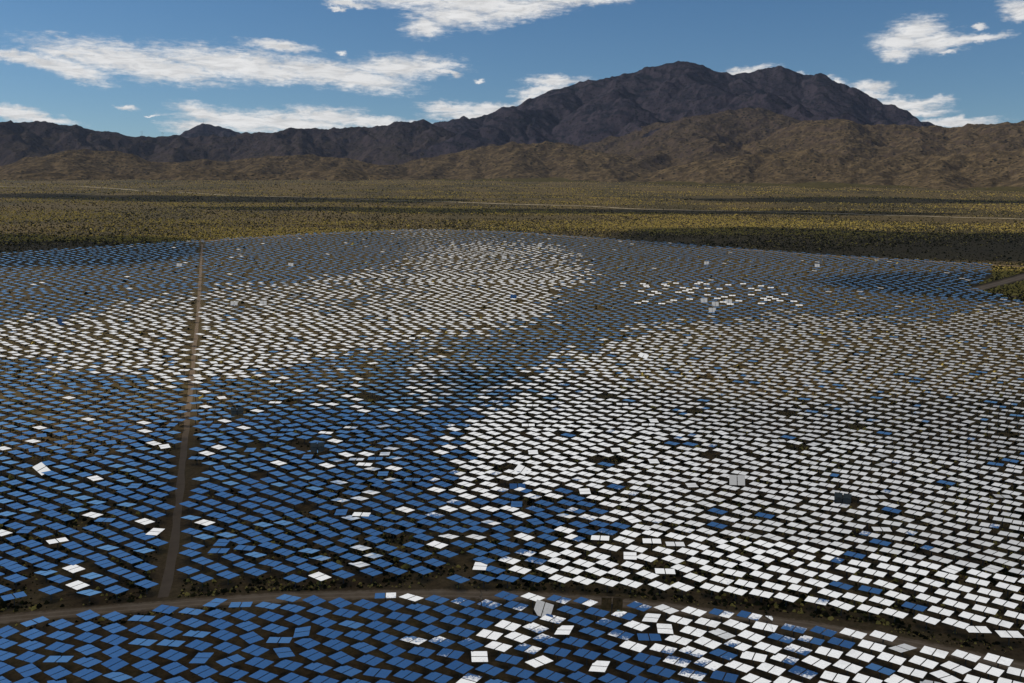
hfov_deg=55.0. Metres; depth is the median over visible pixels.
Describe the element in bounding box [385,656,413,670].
heliostat
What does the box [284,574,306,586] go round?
heliostat
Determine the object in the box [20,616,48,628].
heliostat
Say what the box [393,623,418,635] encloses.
heliostat
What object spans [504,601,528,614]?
heliostat
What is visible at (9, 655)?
heliostat
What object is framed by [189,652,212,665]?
heliostat
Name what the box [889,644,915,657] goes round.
heliostat
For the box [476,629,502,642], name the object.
heliostat
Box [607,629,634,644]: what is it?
heliostat
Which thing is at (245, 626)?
heliostat
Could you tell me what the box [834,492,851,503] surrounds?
heliostat
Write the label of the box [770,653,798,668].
heliostat
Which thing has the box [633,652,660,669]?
heliostat
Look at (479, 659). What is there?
heliostat
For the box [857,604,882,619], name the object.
heliostat
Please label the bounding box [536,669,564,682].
heliostat
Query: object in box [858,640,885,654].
heliostat
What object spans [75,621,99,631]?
heliostat
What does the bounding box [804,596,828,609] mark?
heliostat
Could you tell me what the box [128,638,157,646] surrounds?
heliostat
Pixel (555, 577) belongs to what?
heliostat
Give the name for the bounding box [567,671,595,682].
heliostat
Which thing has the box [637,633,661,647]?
heliostat
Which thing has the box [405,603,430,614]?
heliostat
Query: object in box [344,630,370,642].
heliostat
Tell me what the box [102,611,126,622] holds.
heliostat
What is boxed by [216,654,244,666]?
heliostat
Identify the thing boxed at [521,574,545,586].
heliostat
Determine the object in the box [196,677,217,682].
heliostat
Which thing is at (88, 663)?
heliostat
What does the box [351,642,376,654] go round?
heliostat
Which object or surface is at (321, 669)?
heliostat
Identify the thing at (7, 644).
heliostat
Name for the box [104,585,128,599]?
heliostat
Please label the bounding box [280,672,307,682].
heliostat
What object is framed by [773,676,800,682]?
heliostat
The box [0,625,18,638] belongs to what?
heliostat
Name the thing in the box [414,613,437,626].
heliostat
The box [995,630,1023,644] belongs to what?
heliostat
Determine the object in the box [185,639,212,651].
heliostat
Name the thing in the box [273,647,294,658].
heliostat
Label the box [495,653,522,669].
heliostat
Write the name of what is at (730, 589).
heliostat
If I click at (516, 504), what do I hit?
heliostat
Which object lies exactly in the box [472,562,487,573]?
heliostat
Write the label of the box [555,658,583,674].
heliostat
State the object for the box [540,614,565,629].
heliostat
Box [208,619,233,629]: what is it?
heliostat
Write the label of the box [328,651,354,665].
heliostat
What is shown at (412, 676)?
heliostat
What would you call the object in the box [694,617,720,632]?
heliostat
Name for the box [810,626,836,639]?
heliostat
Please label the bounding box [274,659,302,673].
heliostat
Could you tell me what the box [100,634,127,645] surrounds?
heliostat
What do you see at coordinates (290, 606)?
heliostat
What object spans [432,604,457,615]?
heliostat
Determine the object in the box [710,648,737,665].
heliostat
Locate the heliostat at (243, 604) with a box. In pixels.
[228,602,252,610]
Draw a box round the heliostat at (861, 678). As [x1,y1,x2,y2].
[852,673,882,682]
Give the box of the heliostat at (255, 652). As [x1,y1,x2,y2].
[241,644,268,656]
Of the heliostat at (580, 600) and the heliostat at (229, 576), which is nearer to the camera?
the heliostat at (580, 600)
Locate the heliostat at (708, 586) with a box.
[700,583,723,595]
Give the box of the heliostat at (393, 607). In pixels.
[380,600,403,610]
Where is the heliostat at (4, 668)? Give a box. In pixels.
[0,662,14,674]
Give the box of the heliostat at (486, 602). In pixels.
[478,599,501,611]
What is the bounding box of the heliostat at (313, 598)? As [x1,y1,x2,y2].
[303,595,325,606]
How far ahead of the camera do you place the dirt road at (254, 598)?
218.38 m
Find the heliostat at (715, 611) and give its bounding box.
[709,608,733,623]
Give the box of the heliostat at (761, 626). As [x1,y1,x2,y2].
[752,621,777,635]
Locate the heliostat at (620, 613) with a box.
[611,610,636,625]
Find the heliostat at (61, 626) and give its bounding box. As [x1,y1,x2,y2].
[48,619,73,634]
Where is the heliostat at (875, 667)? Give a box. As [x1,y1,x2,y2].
[866,663,894,678]
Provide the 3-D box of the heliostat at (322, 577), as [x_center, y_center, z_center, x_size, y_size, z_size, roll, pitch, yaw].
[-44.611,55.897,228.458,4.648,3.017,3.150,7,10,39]
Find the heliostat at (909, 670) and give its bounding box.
[897,665,926,681]
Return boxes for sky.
[0,0,1023,136]
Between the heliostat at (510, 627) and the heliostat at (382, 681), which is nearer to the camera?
the heliostat at (382, 681)
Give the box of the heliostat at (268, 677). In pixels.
[248,670,278,682]
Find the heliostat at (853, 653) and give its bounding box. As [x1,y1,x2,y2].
[846,649,874,666]
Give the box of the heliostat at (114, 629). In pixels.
[102,623,126,633]
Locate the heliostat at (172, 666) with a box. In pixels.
[161,661,187,676]
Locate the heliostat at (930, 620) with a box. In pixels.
[914,614,939,629]
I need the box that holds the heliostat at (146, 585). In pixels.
[135,580,157,593]
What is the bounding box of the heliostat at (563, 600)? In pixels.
[547,595,571,604]
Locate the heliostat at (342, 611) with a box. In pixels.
[333,608,357,620]
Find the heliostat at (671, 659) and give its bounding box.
[663,655,690,672]
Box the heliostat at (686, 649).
[679,645,706,662]
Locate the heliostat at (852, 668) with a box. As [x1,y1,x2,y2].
[833,660,862,675]
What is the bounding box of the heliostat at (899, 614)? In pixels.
[881,608,907,621]
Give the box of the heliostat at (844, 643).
[827,637,854,650]
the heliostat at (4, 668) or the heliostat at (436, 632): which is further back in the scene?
the heliostat at (436, 632)
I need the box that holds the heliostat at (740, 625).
[723,619,749,634]
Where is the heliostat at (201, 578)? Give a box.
[191,574,213,587]
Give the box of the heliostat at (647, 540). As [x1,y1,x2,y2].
[642,538,660,549]
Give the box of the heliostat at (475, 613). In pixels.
[459,607,483,619]
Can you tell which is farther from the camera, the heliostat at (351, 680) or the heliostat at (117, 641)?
the heliostat at (117, 641)
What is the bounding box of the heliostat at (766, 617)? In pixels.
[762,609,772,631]
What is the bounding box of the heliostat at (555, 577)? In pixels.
[548,574,571,588]
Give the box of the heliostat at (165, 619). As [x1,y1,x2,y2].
[154,615,180,626]
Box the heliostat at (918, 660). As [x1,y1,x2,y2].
[909,655,937,670]
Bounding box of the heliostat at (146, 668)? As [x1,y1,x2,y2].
[131,659,159,672]
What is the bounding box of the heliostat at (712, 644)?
[694,636,721,653]
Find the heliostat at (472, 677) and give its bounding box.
[456,673,481,682]
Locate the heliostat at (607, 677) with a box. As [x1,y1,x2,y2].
[598,673,626,682]
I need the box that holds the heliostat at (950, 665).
[940,661,971,676]
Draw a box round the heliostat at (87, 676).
[73,668,101,682]
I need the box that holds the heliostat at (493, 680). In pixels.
[485,678,507,682]
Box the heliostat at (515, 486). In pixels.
[510,483,524,493]
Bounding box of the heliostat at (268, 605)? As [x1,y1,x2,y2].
[256,602,279,610]
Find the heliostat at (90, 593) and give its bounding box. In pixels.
[77,589,100,602]
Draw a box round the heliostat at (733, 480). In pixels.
[729,475,744,484]
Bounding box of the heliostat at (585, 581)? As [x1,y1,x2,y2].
[572,576,593,588]
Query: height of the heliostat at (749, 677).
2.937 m
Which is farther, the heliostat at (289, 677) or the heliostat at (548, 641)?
the heliostat at (548, 641)
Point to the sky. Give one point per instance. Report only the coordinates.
(133, 68)
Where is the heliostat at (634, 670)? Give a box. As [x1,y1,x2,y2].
[615,662,643,680]
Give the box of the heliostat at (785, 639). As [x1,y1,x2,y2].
[768,633,794,647]
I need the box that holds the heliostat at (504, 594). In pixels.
[494,591,517,603]
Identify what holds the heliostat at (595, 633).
on the desert ground
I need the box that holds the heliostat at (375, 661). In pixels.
[356,654,384,666]
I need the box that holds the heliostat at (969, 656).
[951,650,980,666]
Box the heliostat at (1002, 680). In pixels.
[997,677,1021,682]
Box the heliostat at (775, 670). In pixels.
[756,662,785,680]
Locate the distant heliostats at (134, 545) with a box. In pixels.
[0,229,1023,630]
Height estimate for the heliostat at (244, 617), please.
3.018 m
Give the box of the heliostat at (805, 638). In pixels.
[798,635,824,649]
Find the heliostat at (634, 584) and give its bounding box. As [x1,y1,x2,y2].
[619,579,642,592]
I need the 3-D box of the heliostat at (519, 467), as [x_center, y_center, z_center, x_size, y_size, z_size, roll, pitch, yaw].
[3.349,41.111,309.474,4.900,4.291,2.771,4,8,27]
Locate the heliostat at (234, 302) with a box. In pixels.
[230,301,237,305]
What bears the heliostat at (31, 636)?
on the desert ground
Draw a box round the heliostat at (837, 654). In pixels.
[815,646,842,661]
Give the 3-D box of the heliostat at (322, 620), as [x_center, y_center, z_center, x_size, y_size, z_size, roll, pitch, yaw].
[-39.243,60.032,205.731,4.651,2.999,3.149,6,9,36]
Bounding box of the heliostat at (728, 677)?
[710,670,737,682]
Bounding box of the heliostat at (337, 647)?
[322,639,348,652]
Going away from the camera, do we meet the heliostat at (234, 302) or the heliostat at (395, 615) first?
the heliostat at (395, 615)
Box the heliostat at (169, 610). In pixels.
[152,605,178,614]
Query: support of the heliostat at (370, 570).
on the desert ground
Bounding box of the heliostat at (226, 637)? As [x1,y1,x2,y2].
[211,630,236,641]
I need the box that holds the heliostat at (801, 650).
[784,644,811,658]
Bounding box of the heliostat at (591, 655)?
[573,648,600,665]
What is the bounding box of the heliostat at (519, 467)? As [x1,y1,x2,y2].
[514,464,531,475]
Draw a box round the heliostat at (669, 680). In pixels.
[663,678,682,682]
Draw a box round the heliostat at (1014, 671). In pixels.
[1007,667,1023,681]
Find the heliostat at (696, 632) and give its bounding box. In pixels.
[680,625,706,641]
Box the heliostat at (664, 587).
[648,581,671,593]
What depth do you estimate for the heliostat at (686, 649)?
194.39 m
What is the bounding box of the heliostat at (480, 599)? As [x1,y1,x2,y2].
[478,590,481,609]
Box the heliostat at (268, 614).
[258,611,283,623]
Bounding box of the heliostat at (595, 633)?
[579,627,604,641]
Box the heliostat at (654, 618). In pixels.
[642,613,660,627]
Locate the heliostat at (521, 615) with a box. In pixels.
[513,612,537,624]
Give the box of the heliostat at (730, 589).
[723,586,746,600]
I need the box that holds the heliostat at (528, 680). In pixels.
[518,678,534,682]
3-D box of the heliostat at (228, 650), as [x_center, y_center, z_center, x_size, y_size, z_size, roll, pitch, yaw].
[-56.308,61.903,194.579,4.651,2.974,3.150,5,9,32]
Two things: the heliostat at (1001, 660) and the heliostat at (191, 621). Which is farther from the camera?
the heliostat at (191, 621)
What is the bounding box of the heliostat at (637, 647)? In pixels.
[620,640,646,656]
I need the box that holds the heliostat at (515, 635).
[504,631,530,645]
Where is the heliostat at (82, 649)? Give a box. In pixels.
[74,644,100,655]
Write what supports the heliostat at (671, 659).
on the desert ground
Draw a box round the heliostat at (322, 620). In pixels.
[312,616,336,628]
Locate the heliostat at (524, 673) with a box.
[506,667,534,681]
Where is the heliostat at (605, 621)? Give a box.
[596,618,621,633]
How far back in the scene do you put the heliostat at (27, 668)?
184.99 m
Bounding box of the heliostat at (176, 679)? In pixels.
[164,676,189,682]
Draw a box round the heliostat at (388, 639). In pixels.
[372,632,397,645]
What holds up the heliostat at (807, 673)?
on the desert ground
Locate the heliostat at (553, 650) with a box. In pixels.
[544,646,571,662]
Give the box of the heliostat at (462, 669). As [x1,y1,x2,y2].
[445,660,473,678]
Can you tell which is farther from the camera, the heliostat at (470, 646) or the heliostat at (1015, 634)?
the heliostat at (1015, 634)
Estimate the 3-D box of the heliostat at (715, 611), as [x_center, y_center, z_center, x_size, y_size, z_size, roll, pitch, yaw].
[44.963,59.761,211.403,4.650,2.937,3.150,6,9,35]
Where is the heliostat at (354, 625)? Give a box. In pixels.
[339,620,364,630]
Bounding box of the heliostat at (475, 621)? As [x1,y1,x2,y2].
[468,617,493,630]
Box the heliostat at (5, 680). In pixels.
[0,675,10,682]
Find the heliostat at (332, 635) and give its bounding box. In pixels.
[317,628,343,639]
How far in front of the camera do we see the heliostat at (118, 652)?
192.29 m
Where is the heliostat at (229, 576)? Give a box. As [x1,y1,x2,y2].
[216,570,238,584]
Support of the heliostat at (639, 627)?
on the desert ground
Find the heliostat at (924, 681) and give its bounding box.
[920,679,939,682]
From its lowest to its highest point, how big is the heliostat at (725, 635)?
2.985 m
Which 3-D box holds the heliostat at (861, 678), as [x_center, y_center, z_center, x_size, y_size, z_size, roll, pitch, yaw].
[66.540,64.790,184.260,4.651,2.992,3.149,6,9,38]
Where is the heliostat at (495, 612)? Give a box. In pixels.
[486,609,510,622]
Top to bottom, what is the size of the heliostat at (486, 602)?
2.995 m
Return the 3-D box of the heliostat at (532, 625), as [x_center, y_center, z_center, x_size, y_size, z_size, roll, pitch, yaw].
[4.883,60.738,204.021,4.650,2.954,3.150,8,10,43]
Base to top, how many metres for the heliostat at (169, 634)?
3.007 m
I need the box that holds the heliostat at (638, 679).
[629,675,658,682]
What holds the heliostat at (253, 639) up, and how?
on the desert ground
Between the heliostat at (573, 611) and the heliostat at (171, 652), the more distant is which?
the heliostat at (573, 611)
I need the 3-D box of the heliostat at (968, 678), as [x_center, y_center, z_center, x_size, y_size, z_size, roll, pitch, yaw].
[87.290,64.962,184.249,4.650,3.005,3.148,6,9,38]
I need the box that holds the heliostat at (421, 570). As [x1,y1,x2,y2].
[411,566,432,579]
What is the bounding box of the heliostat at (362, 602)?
[354,599,377,610]
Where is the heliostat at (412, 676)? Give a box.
[393,669,422,682]
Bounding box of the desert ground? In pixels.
[0,179,1023,682]
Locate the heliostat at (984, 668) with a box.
[974,663,1003,679]
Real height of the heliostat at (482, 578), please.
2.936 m
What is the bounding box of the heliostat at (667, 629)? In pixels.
[656,623,672,639]
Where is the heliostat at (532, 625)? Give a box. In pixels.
[523,622,548,636]
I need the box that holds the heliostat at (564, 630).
[554,625,573,638]
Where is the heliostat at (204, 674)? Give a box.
[190,664,218,678]
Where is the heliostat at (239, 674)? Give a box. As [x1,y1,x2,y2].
[220,667,248,681]
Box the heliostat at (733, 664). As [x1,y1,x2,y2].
[725,660,753,677]
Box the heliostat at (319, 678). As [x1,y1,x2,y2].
[309,675,338,682]
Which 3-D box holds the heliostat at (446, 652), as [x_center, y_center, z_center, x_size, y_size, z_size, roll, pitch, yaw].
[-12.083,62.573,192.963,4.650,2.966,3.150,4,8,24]
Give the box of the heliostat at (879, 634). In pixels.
[870,630,897,644]
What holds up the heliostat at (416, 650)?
on the desert ground
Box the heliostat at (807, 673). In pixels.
[788,665,817,682]
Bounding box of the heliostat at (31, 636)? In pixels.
[20,628,46,644]
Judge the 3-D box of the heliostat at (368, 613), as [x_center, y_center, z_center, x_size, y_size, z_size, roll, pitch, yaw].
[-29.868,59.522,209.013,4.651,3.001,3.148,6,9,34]
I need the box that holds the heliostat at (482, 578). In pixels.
[472,574,494,587]
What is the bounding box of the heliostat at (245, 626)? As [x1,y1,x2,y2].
[235,621,260,632]
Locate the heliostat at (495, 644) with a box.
[485,641,511,655]
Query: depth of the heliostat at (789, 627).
204.46 m
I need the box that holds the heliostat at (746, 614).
[736,610,762,624]
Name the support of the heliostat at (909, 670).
on the desert ground
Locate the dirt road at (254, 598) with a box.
[0,588,1023,673]
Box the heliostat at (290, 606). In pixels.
[281,603,304,614]
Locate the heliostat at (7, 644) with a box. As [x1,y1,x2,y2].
[0,638,16,654]
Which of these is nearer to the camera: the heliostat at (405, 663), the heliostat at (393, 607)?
the heliostat at (405, 663)
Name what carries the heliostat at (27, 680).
on the desert ground
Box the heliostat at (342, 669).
[334,664,361,678]
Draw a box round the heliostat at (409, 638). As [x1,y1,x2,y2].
[400,635,425,647]
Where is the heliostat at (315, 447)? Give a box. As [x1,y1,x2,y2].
[310,442,324,453]
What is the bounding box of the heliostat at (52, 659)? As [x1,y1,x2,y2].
[43,656,73,665]
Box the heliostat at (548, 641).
[532,633,558,649]
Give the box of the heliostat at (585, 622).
[567,616,593,629]
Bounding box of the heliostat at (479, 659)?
[471,651,487,665]
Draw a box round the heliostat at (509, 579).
[495,574,518,587]
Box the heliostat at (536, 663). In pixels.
[525,655,552,672]
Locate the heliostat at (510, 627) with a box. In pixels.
[495,620,520,633]
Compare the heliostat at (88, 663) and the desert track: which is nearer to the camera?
the heliostat at (88, 663)
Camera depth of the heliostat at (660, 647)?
195.47 m
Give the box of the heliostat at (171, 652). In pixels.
[159,649,187,661]
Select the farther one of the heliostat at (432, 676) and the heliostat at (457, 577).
the heliostat at (457, 577)
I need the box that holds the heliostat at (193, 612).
[178,608,204,616]
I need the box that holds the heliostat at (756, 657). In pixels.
[740,651,766,666]
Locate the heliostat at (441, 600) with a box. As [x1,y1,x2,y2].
[425,595,449,606]
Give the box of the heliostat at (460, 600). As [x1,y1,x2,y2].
[450,597,474,608]
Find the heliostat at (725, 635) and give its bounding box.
[709,629,734,644]
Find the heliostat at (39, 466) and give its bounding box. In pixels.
[33,462,50,474]
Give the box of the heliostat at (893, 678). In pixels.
[884,674,913,682]
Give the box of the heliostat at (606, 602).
[601,597,622,613]
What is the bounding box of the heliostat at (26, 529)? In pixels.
[16,526,35,536]
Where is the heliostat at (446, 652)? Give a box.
[436,648,463,662]
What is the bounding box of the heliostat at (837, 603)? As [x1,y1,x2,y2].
[829,600,854,614]
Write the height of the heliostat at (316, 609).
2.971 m
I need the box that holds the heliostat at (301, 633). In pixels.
[293,626,310,637]
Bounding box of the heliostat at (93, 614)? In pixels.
[76,610,99,620]
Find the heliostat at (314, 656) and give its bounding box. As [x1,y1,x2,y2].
[299,648,325,662]
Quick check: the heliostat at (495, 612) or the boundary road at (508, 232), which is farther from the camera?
the boundary road at (508, 232)
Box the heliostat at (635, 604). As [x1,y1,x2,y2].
[627,601,651,616]
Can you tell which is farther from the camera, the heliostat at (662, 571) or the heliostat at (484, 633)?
the heliostat at (662, 571)
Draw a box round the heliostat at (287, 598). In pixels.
[276,594,300,603]
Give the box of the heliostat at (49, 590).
[39,586,61,599]
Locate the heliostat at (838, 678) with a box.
[820,671,849,682]
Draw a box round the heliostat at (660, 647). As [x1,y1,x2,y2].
[650,643,676,659]
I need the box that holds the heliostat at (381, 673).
[363,667,391,680]
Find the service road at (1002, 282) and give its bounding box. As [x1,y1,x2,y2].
[963,274,1023,290]
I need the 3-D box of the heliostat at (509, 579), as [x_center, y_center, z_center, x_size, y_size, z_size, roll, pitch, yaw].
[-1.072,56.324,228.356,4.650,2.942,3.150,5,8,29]
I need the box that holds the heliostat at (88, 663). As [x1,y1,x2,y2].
[73,656,102,667]
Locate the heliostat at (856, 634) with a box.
[839,628,866,641]
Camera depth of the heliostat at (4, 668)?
185.93 m
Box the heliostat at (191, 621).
[181,618,206,629]
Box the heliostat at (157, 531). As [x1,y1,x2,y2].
[145,528,163,538]
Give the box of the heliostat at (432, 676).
[424,671,452,682]
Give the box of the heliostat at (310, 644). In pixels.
[294,637,320,649]
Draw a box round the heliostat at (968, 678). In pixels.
[963,674,993,682]
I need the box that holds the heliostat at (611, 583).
[596,578,618,591]
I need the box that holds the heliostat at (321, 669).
[303,662,332,675]
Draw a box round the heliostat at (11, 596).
[1,591,26,605]
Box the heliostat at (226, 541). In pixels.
[213,539,230,547]
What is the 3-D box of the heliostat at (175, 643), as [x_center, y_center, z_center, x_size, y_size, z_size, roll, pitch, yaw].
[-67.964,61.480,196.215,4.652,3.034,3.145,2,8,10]
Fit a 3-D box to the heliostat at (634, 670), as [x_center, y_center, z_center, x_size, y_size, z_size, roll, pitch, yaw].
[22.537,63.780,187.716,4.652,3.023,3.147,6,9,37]
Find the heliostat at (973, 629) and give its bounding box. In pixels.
[965,626,991,637]
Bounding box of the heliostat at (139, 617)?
[127,615,154,624]
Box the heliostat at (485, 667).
[475,663,503,679]
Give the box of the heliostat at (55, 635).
[46,630,74,646]
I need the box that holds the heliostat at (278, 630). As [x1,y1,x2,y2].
[262,624,288,636]
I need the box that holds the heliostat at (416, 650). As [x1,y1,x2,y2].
[407,646,434,659]
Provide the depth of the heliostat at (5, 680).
181.40 m
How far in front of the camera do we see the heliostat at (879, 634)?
201.70 m
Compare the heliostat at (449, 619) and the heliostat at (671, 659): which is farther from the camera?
the heliostat at (449, 619)
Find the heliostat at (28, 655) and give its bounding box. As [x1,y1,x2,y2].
[16,651,44,663]
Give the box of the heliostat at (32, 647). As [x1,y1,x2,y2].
[17,640,45,656]
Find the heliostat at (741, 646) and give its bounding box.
[724,639,751,654]
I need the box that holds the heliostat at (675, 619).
[667,615,691,630]
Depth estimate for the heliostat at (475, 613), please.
210.91 m
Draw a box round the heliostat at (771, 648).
[754,642,781,658]
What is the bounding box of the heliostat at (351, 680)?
[342,677,370,682]
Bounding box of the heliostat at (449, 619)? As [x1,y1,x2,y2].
[440,615,465,628]
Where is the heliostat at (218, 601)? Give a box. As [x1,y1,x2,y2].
[203,598,227,608]
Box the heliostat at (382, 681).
[376,679,392,682]
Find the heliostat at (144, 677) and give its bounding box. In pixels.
[132,672,160,682]
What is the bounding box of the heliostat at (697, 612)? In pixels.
[681,606,705,621]
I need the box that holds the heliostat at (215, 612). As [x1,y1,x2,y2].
[205,609,230,618]
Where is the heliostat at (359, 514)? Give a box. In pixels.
[352,512,369,520]
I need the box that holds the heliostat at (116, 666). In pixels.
[102,657,128,670]
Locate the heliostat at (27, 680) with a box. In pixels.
[14,677,38,682]
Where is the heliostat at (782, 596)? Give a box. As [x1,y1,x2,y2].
[774,592,797,607]
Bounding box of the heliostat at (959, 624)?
[942,618,969,633]
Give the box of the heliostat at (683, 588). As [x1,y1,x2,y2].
[670,582,694,591]
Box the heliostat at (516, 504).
[511,501,521,511]
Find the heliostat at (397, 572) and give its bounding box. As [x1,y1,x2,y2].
[384,567,406,579]
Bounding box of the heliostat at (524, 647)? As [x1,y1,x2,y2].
[514,643,541,659]
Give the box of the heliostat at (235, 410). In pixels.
[231,407,243,416]
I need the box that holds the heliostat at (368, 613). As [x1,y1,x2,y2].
[358,610,383,621]
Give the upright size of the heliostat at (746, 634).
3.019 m
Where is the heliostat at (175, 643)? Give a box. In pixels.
[157,639,185,648]
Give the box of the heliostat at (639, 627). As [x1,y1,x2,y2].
[624,620,649,636]
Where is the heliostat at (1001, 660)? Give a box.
[984,653,1012,667]
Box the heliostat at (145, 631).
[128,624,155,638]
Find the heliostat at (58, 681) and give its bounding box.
[47,678,66,682]
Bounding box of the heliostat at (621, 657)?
[603,649,630,666]
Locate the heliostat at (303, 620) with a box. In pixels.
[284,614,309,627]
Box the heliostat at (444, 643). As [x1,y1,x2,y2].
[429,636,454,649]
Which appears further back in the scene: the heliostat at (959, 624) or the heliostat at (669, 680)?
the heliostat at (959, 624)
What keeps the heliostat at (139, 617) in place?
on the desert ground
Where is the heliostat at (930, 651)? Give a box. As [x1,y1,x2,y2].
[920,646,948,660]
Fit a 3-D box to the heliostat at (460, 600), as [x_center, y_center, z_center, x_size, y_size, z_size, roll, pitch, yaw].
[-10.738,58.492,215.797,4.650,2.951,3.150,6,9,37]
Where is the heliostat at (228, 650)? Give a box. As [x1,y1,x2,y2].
[213,642,240,658]
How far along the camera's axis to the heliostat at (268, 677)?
183.83 m
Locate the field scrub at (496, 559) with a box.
[0,231,1023,649]
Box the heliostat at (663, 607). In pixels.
[654,604,678,619]
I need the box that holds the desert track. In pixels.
[0,186,1013,218]
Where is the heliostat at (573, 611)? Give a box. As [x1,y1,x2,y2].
[557,605,581,618]
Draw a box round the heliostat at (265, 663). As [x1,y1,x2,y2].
[245,657,273,669]
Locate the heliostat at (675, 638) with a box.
[665,634,691,650]
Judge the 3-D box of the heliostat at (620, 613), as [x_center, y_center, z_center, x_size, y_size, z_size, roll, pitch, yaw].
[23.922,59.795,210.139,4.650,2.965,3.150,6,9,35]
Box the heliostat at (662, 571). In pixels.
[655,568,674,580]
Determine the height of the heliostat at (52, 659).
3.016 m
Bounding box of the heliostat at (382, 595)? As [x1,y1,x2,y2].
[375,593,395,601]
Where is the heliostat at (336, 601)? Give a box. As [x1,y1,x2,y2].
[329,597,351,607]
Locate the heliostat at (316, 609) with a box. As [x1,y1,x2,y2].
[307,606,330,617]
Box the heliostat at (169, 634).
[155,627,182,639]
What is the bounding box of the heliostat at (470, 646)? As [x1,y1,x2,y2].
[457,638,483,654]
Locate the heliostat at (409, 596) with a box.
[400,593,422,603]
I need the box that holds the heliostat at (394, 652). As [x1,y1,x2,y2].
[379,643,405,657]
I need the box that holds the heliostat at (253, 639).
[239,631,262,644]
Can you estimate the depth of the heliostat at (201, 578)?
226.59 m
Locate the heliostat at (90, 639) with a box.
[74,632,102,643]
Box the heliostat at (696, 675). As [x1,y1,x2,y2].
[678,668,706,682]
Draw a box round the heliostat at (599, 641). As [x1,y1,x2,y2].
[590,637,617,653]
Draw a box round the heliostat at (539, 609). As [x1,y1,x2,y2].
[533,600,553,616]
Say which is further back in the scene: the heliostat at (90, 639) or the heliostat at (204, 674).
the heliostat at (90, 639)
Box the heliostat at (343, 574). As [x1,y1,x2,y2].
[332,570,354,582]
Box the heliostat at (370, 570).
[361,567,382,581]
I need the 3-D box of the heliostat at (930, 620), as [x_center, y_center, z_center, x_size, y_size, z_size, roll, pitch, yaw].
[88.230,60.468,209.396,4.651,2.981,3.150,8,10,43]
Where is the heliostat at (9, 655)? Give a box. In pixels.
[0,650,16,661]
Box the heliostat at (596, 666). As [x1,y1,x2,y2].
[589,660,609,677]
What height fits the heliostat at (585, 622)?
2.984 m
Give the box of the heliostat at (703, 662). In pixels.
[694,657,722,675]
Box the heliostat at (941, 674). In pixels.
[930,670,960,682]
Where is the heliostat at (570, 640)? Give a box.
[562,636,588,652]
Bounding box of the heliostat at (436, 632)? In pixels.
[421,625,445,637]
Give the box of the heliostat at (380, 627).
[365,620,390,633]
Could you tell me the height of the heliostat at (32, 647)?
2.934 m
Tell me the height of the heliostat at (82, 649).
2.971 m
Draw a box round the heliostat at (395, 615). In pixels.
[386,611,411,624]
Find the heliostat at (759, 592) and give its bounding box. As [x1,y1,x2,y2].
[749,589,772,601]
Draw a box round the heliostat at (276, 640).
[266,637,292,647]
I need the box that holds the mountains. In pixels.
[0,61,1023,191]
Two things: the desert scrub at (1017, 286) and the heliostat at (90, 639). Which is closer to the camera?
the heliostat at (90, 639)
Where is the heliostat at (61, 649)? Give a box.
[44,642,74,658]
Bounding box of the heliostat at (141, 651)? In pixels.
[130,647,157,659]
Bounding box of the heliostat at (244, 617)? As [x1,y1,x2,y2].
[230,610,256,621]
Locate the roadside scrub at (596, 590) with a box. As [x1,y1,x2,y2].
[9,583,1023,653]
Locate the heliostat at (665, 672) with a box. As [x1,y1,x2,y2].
[647,665,675,682]
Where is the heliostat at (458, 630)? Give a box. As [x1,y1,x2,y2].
[448,627,474,640]
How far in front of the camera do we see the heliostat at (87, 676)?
183.76 m
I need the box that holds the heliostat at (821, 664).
[802,655,831,671]
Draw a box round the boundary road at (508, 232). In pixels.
[0,230,1023,266]
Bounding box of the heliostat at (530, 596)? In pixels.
[521,593,543,606]
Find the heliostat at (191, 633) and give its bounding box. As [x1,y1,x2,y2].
[182,630,210,638]
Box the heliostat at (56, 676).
[44,666,71,679]
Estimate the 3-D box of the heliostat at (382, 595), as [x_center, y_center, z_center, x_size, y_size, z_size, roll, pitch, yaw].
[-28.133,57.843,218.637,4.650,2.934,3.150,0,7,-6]
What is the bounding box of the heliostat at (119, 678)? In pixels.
[102,671,132,682]
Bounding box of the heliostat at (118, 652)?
[102,645,128,657]
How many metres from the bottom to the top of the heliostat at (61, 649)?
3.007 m
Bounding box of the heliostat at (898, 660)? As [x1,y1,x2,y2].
[877,652,905,669]
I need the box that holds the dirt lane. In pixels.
[157,244,202,597]
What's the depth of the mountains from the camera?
7231.71 m
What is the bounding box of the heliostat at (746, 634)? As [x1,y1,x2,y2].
[738,630,764,645]
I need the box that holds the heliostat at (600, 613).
[584,607,608,621]
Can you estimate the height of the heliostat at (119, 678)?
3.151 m
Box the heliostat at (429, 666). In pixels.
[415,658,443,673]
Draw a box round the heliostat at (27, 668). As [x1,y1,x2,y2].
[15,663,41,677]
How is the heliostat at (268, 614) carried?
on the desert ground
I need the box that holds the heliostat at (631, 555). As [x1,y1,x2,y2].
[624,552,636,560]
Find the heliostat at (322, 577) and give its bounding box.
[308,572,330,585]
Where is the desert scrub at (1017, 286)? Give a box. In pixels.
[0,179,1023,302]
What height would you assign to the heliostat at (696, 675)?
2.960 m
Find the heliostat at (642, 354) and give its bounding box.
[638,352,648,358]
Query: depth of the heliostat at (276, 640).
197.68 m
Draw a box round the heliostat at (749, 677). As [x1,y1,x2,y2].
[741,673,771,682]
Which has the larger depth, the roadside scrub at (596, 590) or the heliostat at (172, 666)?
the roadside scrub at (596, 590)
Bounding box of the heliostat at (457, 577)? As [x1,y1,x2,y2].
[447,574,469,588]
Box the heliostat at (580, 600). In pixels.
[574,597,597,611]
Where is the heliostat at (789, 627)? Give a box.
[781,623,806,637]

